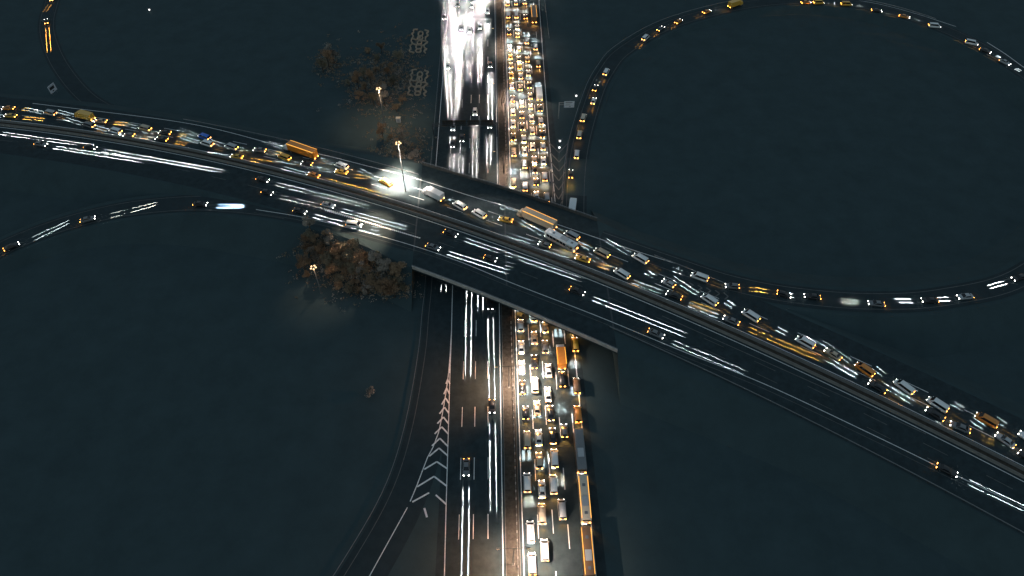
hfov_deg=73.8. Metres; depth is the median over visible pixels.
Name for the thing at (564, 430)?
hatchback
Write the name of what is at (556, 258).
concrete barrier
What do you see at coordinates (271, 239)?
ramp embankment
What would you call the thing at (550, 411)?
sedan
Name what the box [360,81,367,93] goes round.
tree
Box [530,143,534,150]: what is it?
sedan
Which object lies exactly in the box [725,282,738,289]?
hatchback
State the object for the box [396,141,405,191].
street lamp
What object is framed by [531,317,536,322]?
van
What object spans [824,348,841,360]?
sedan
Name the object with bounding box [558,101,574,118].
road sign
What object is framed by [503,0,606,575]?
highway road
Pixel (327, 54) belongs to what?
tree
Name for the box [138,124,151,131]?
van
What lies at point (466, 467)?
sedan
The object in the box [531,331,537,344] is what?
sedan
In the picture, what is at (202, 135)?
van
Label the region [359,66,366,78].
tree
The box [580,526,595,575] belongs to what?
coach
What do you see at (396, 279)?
tree
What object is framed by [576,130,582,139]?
van
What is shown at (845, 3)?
van
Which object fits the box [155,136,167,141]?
sedan
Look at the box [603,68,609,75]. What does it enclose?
van
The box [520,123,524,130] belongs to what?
sedan
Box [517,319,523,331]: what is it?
suv
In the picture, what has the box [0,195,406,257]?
merging ramp road
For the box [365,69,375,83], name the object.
tree
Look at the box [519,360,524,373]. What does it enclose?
sedan
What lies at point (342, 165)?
van
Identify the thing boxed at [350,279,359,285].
tree
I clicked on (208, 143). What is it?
van
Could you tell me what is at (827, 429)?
guardrail
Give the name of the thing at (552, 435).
sedan
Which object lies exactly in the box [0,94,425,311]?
flyover embankment
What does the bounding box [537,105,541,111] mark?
sedan
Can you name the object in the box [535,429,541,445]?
sedan
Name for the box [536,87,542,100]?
box truck
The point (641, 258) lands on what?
van
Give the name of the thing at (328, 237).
tree
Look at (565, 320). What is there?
bridge
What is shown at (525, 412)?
hatchback
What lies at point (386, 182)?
van
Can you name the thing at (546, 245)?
hatchback
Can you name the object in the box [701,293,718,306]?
van
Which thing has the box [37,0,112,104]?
loop ramp road
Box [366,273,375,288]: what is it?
tree
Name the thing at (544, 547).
van
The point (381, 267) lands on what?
tree
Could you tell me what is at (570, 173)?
sedan
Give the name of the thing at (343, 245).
tree
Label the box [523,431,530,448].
van
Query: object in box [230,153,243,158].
sedan
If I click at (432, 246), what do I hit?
sedan
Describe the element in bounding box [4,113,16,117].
sedan
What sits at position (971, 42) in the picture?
van
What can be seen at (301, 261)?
tree
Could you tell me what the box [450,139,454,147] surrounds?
sedan
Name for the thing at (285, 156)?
van
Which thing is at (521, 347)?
sedan
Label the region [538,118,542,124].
suv
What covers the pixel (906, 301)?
loop ramp road
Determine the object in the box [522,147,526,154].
sedan
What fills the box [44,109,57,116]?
van
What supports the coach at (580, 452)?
on the highway road at (564, 560)
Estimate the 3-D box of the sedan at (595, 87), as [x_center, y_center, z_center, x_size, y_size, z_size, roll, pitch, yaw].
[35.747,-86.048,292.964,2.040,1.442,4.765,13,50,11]
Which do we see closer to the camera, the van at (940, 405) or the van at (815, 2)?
the van at (940, 405)
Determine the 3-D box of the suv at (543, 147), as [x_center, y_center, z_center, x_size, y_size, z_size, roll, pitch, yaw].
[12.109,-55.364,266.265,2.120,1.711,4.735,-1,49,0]
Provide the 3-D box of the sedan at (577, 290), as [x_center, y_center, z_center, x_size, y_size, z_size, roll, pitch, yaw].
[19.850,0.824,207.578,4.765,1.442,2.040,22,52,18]
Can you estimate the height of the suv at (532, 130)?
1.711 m
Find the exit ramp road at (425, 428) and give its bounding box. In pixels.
[337,276,441,575]
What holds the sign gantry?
on the highway road at (478, 492)
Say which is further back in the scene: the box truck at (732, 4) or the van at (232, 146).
the box truck at (732, 4)
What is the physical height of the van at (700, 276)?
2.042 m
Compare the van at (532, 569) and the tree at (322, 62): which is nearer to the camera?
the van at (532, 569)
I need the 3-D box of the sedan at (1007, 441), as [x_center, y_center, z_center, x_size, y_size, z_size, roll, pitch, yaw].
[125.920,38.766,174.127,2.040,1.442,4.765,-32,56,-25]
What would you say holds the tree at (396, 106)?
on the ground
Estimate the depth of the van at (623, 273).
211.06 m
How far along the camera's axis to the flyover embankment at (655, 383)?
178.46 m
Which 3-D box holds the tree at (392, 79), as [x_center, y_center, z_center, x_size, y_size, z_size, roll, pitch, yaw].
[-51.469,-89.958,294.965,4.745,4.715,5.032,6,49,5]
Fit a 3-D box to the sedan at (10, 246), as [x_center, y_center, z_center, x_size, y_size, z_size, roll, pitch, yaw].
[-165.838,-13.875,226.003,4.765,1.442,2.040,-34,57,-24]
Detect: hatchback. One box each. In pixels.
[123,132,134,137]
[261,189,273,195]
[301,160,312,166]
[483,254,496,262]
[489,399,495,413]
[522,406,528,419]
[532,156,536,163]
[533,178,538,185]
[538,241,550,248]
[542,322,547,332]
[560,424,567,437]
[662,279,675,288]
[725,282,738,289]
[777,290,790,298]
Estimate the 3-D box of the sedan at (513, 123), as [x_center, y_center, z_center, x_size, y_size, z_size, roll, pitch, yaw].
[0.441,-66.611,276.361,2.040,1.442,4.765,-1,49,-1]
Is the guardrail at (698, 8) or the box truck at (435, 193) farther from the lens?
the guardrail at (698, 8)
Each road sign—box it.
[47,83,56,94]
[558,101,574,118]
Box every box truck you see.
[74,109,95,121]
[422,186,444,201]
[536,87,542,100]
[556,344,566,369]
[569,198,576,209]
[727,0,742,8]
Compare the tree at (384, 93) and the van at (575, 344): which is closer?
the van at (575, 344)
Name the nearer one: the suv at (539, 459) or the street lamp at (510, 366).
the suv at (539, 459)
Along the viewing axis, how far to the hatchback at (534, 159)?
259.92 m
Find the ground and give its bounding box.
[0,0,1023,575]
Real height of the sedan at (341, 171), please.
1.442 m
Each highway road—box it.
[429,0,505,575]
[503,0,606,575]
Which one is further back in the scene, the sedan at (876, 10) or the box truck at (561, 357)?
the sedan at (876, 10)
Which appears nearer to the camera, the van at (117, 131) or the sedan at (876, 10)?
the van at (117, 131)
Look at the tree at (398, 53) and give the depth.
306.58 m
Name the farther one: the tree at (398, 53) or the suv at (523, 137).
the tree at (398, 53)
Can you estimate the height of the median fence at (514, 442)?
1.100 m
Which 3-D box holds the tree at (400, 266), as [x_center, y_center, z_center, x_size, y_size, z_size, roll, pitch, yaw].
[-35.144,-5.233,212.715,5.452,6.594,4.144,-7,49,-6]
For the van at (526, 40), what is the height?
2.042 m
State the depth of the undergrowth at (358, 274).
219.22 m
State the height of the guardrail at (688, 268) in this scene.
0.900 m
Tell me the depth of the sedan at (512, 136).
269.40 m
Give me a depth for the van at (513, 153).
262.09 m
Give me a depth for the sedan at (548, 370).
195.96 m
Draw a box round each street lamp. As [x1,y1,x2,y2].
[310,265,321,293]
[376,87,384,124]
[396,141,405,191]
[493,150,513,173]
[494,365,522,387]
[496,547,530,565]
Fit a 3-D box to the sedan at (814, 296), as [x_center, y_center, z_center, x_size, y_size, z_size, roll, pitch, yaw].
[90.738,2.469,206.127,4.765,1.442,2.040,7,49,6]
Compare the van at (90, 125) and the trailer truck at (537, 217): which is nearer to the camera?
the trailer truck at (537, 217)
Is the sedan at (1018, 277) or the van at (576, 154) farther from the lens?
the van at (576, 154)
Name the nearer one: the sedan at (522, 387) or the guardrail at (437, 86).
the sedan at (522, 387)
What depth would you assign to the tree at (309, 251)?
222.67 m
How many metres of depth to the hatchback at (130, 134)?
259.12 m
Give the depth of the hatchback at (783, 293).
206.22 m
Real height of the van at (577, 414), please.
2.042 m
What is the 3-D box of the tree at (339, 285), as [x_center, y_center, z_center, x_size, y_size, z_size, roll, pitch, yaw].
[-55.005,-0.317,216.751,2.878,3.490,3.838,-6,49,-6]
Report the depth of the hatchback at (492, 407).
188.08 m
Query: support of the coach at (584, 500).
on the highway road at (564, 560)
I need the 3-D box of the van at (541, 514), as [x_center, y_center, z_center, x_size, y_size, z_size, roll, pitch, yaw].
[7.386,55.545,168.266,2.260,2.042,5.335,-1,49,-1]
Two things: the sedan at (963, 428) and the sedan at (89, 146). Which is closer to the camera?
the sedan at (963, 428)
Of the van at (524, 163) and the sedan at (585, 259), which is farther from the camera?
the van at (524, 163)
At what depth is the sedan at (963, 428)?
176.12 m
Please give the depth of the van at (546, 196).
245.17 m
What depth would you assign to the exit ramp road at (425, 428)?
175.63 m
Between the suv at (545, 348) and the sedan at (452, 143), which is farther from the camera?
the sedan at (452, 143)
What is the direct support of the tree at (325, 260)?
on the flyover embankment at (63, 180)
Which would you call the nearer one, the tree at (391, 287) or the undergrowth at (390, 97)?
the tree at (391, 287)
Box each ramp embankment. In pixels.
[0,194,341,274]
[570,0,1023,357]
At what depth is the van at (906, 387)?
183.69 m
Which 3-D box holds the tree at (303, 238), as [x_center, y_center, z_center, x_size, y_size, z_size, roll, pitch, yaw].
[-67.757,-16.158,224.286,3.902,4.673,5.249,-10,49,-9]
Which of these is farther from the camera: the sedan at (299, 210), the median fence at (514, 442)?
the sedan at (299, 210)
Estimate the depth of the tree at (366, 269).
216.27 m
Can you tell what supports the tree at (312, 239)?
on the ramp embankment at (271, 239)
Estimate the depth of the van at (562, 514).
168.00 m
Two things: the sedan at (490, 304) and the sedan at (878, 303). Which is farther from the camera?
the sedan at (490, 304)
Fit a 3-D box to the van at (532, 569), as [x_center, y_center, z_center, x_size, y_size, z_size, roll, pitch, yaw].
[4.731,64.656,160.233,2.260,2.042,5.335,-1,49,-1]
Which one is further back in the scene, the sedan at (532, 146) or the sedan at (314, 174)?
the sedan at (532, 146)
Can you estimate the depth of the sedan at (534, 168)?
256.23 m
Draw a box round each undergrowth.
[276,235,424,309]
[308,26,436,160]
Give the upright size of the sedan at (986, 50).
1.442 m
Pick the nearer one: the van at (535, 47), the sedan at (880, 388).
the sedan at (880, 388)
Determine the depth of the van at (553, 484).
172.17 m
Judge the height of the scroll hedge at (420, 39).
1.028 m
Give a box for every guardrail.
[183,119,418,174]
[333,276,425,575]
[431,5,444,159]
[562,0,935,189]
[609,326,1023,532]
[655,255,726,283]
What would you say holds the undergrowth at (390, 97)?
on the ground
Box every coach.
[544,228,577,252]
[573,428,586,473]
[577,474,591,523]
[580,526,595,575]
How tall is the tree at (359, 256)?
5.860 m
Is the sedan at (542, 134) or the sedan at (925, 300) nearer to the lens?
the sedan at (925, 300)
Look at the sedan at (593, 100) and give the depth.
285.46 m
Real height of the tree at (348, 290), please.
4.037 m
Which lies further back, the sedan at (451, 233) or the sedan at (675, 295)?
the sedan at (451, 233)
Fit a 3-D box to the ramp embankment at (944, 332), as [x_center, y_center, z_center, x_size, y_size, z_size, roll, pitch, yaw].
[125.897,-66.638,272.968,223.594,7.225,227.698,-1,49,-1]
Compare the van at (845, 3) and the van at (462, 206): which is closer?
the van at (462, 206)
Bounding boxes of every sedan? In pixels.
[2,105,14,110]
[3,242,19,251]
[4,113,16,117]
[34,141,47,146]
[80,216,94,222]
[83,144,96,149]
[94,118,106,123]
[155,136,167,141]
[158,130,171,135]
[193,201,207,206]
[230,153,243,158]
[253,147,265,152]
[256,176,269,182]
[292,207,306,214]
[307,172,319,177]
[321,201,334,208]
[334,169,347,174]
[426,243,440,250]
[443,229,457,237]
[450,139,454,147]
[459,134,463,141]
[462,459,469,475]
[487,299,493,309]
[498,216,512,222]
[510,95,514,101]
[510,133,515,140]
[511,120,515,127]
[518,341,524,353]
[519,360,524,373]
[519,380,525,394]
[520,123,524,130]
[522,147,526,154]
[527,82,531,88]
[529,115,533,121]
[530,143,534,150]
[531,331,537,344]
[531,355,537,368]
[532,165,536,173]
[533,401,540,415]
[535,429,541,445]
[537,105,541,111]
[538,480,545,497]
[540,130,544,137]
[541,157,545,164]
[544,387,551,401]
[545,364,551,377]
[547,405,553,420]
[549,428,556,443]
[568,170,573,178]
[569,286,584,295]
[575,255,590,262]
[591,97,596,104]
[592,85,597,91]
[648,328,664,338]
[666,291,681,299]
[723,315,739,325]
[801,0,810,3]
[804,293,820,299]
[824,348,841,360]
[868,300,884,307]
[868,380,886,393]
[871,8,881,12]
[899,14,909,18]
[921,297,938,303]
[925,407,945,421]
[936,463,957,477]
[950,421,970,433]
[956,293,973,299]
[979,48,990,53]
[994,432,1015,448]
[999,59,1010,65]
[1011,273,1023,281]
[1017,450,1023,458]
[1018,431,1023,438]
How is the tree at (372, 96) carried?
on the ground
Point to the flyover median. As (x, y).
(594, 276)
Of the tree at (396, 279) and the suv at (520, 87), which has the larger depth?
the suv at (520, 87)
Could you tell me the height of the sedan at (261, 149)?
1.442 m
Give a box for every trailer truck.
[283,140,318,159]
[517,207,556,229]
[531,5,536,23]
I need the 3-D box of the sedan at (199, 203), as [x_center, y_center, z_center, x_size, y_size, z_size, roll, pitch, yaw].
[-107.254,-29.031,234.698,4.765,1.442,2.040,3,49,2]
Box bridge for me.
[412,161,617,353]
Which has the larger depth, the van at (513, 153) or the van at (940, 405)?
the van at (513, 153)
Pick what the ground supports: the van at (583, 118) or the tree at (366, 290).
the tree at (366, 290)
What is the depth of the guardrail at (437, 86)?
293.81 m
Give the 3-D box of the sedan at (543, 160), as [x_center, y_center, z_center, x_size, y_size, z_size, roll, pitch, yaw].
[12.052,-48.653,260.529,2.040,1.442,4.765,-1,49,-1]
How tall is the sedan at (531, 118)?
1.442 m
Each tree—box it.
[296,253,307,269]
[297,242,311,250]
[300,234,310,244]
[302,214,315,231]
[302,228,314,238]
[302,270,309,277]
[303,247,316,256]
[307,246,320,261]
[310,233,318,243]
[311,241,324,256]
[316,57,327,71]
[319,250,331,266]
[320,49,334,67]
[321,228,331,238]
[324,43,338,62]
[324,229,333,244]
[325,263,338,276]
[330,245,347,259]
[334,281,342,289]
[336,241,347,250]
[341,247,355,259]
[342,281,355,292]
[350,238,358,249]
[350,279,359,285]
[351,70,361,88]
[352,252,367,268]
[352,285,362,293]
[354,90,367,101]
[355,260,364,272]
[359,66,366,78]
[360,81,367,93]
[360,283,373,294]
[363,264,370,272]
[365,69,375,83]
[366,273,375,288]
[366,386,374,397]
[367,91,378,105]
[368,250,381,264]
[375,81,385,91]
[375,258,390,266]
[376,83,387,104]
[376,122,386,139]
[377,260,389,274]
[378,286,389,294]
[380,278,397,289]
[383,67,392,76]
[385,278,397,297]
[387,74,397,84]
[387,275,402,284]
[390,261,406,276]
[392,50,403,60]
[392,103,402,110]
[396,128,404,145]
[406,148,418,158]
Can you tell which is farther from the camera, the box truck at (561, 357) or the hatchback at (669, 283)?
the hatchback at (669, 283)
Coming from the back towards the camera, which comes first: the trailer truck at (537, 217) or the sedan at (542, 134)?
the sedan at (542, 134)
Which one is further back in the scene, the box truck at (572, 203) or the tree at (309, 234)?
the box truck at (572, 203)
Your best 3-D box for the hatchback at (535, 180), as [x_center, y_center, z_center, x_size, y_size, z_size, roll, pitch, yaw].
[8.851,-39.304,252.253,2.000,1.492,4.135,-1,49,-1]
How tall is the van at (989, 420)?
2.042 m
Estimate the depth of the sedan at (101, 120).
265.16 m
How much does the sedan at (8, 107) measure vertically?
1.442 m
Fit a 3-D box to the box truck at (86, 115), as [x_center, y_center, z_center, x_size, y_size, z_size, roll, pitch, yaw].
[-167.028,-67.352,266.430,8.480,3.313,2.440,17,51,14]
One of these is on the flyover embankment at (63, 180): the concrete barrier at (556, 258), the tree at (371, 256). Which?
the tree at (371, 256)
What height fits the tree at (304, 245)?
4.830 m
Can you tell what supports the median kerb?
on the ground
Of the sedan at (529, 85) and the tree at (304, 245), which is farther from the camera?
the sedan at (529, 85)
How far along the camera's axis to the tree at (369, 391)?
190.73 m
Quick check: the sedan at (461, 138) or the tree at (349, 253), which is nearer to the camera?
the tree at (349, 253)
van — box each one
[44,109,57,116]
[82,121,95,128]
[109,127,122,134]
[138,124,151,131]
[198,132,210,139]
[200,139,213,147]
[225,142,238,150]
[278,152,291,161]
[335,161,348,169]
[346,220,362,228]
[379,177,392,186]
[452,200,466,210]
[472,208,486,218]
[510,178,516,187]
[511,148,515,156]
[521,159,526,169]
[522,182,527,191]
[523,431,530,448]
[523,473,530,492]
[525,37,528,44]
[526,521,534,542]
[527,552,536,575]
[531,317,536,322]
[531,377,538,392]
[533,43,537,50]
[536,60,539,67]
[537,503,545,524]
[540,539,548,561]
[541,172,547,181]
[543,192,549,200]
[549,475,557,494]
[550,449,558,467]
[557,499,566,519]
[558,371,565,387]
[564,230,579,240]
[571,337,578,351]
[572,378,580,394]
[573,406,581,422]
[574,150,579,159]
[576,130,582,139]
[580,113,586,122]
[594,247,609,258]
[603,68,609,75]
[614,268,629,279]
[632,253,648,264]
[641,34,648,41]
[691,271,708,282]
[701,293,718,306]
[742,309,760,322]
[795,335,815,349]
[813,0,823,4]
[840,1,851,6]
[854,362,875,377]
[893,379,915,395]
[926,396,949,412]
[928,22,940,27]
[965,38,977,45]
[974,412,999,428]
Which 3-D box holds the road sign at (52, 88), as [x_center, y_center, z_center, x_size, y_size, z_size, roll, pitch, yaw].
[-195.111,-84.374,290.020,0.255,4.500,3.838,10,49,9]
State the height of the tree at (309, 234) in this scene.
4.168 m
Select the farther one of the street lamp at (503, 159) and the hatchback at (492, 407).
the street lamp at (503, 159)
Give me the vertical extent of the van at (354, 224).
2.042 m
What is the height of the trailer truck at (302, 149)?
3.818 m
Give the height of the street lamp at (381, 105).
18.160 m
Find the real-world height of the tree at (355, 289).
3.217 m
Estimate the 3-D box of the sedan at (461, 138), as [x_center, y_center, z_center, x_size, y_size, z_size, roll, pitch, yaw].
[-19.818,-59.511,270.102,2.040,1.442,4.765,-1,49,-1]
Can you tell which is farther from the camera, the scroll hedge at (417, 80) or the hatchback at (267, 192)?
the scroll hedge at (417, 80)
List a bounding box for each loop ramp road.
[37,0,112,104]
[563,0,1023,337]
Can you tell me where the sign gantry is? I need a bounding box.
[432,120,497,137]
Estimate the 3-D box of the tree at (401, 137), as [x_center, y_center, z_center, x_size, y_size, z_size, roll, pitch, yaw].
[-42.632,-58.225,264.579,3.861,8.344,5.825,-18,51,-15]
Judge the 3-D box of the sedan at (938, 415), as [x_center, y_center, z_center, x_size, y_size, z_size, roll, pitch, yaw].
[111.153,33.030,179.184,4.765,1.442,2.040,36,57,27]
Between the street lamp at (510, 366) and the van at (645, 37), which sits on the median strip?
the street lamp at (510, 366)
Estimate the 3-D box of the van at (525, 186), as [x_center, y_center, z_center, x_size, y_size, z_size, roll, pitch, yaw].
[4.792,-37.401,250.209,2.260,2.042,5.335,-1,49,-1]
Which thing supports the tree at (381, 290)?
on the flyover embankment at (63, 180)
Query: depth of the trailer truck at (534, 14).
331.01 m
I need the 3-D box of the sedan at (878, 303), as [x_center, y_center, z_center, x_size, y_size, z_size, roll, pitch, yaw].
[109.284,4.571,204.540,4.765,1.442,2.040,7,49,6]
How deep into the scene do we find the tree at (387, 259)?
215.03 m
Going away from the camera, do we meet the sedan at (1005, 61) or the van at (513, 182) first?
the van at (513, 182)
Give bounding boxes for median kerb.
[496,13,520,572]
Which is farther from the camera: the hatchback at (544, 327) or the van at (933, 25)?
the van at (933, 25)
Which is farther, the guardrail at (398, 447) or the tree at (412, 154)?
the tree at (412, 154)
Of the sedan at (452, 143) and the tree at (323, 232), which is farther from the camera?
the sedan at (452, 143)
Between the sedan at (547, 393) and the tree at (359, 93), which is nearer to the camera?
the sedan at (547, 393)
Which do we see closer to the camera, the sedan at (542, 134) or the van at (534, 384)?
the van at (534, 384)
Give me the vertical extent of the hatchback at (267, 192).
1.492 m
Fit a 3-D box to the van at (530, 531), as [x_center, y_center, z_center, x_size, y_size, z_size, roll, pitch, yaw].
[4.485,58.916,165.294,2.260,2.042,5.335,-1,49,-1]
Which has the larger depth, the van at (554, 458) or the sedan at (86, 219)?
the sedan at (86, 219)
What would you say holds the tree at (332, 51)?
on the ground
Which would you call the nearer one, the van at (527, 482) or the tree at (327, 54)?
the van at (527, 482)
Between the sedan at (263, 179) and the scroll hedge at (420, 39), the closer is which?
the sedan at (263, 179)
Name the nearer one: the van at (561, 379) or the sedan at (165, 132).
the van at (561, 379)
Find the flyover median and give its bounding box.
[0,122,1023,474]
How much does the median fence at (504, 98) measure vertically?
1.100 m
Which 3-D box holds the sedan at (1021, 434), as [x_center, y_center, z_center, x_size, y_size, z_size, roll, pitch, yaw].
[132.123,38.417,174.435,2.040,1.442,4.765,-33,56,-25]
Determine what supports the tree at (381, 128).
on the ground
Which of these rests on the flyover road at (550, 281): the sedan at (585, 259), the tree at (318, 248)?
the sedan at (585, 259)
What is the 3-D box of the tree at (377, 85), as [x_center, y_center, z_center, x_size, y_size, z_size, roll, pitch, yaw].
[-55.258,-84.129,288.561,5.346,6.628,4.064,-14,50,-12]
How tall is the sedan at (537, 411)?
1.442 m
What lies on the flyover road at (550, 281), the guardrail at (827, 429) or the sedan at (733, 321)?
the sedan at (733, 321)
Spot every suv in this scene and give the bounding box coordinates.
[472,107,477,115]
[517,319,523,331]
[518,84,522,90]
[521,135,526,142]
[530,127,534,134]
[535,452,542,468]
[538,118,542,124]
[540,143,545,150]
[542,340,548,353]
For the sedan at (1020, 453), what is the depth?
171.53 m
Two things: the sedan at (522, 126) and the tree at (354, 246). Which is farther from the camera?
the sedan at (522, 126)
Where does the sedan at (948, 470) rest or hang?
on the flyover road at (550, 281)
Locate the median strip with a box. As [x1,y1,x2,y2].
[496,0,520,575]
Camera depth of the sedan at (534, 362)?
197.89 m
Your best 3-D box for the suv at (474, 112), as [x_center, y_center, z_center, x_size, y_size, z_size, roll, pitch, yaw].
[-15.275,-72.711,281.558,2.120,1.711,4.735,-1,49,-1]
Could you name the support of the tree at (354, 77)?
on the ground
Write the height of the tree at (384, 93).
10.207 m
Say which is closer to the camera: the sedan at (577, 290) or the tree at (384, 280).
the sedan at (577, 290)
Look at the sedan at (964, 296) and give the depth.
206.50 m
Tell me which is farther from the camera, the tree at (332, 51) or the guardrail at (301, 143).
the tree at (332, 51)
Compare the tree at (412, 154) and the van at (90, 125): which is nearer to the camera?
the tree at (412, 154)
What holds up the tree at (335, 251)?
on the ramp embankment at (271, 239)
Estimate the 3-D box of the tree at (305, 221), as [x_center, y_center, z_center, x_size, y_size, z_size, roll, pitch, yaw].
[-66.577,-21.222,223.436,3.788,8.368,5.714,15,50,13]
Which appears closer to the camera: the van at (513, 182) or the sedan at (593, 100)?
the van at (513, 182)
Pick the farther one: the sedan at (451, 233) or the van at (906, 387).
the sedan at (451, 233)
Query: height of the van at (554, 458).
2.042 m
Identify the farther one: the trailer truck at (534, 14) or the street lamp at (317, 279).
the trailer truck at (534, 14)
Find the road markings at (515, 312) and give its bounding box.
[1,0,1023,575]
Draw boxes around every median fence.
[502,21,506,175]
[511,332,518,575]
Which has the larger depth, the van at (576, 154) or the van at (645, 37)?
the van at (645, 37)
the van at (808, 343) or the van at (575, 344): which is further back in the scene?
the van at (575, 344)
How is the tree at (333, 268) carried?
on the ground
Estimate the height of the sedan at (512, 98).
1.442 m
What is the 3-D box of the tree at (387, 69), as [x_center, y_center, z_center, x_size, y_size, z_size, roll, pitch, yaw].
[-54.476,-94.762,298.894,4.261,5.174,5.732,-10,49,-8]
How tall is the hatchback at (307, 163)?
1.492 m
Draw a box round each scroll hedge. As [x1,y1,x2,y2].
[407,68,428,95]
[409,28,428,53]
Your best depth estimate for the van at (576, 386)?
191.73 m
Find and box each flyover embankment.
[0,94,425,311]
[591,210,1023,575]
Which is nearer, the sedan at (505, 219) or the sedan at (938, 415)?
the sedan at (938, 415)
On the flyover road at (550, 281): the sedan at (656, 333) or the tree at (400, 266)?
the sedan at (656, 333)
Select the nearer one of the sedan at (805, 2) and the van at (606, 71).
the van at (606, 71)
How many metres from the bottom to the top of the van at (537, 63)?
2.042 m
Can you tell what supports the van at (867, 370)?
on the flyover road at (550, 281)
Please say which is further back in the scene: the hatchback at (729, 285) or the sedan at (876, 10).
the sedan at (876, 10)
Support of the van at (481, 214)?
on the flyover road at (550, 281)
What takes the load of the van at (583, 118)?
on the loop ramp road at (906, 301)
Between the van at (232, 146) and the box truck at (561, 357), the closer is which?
the box truck at (561, 357)
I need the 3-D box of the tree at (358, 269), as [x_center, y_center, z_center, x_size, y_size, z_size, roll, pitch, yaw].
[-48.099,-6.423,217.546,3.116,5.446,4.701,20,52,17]
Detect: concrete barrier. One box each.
[0,120,1023,470]
[0,124,1023,478]
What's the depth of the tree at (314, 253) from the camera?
220.73 m
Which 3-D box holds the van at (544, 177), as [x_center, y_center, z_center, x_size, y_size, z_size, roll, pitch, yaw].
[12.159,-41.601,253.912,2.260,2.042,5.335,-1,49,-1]
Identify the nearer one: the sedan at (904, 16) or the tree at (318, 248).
the tree at (318, 248)
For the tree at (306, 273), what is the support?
on the ground
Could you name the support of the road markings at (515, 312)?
on the highway road at (564, 560)
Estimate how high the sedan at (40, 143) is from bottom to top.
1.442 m
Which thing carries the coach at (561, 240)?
on the flyover road at (550, 281)
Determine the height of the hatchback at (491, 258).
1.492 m
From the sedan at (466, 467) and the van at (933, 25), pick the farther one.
the van at (933, 25)
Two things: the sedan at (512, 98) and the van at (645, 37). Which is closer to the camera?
the sedan at (512, 98)
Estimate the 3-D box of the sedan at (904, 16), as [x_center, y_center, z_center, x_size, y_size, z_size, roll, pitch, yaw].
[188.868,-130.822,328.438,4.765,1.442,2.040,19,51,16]
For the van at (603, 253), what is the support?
on the flyover road at (550, 281)
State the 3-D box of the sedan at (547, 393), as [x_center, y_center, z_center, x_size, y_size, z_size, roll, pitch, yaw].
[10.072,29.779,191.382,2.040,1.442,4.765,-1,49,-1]
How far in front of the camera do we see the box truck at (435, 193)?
234.46 m
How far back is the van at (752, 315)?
200.03 m
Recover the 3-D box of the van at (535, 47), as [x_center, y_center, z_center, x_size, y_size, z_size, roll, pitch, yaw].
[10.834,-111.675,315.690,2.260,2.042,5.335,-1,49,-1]
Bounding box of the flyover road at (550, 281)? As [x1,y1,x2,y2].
[0,97,1023,534]
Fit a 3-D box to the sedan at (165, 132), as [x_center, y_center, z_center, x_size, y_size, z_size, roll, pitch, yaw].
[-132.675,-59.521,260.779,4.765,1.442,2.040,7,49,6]
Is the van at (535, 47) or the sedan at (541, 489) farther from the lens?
the van at (535, 47)
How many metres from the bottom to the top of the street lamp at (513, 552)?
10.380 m

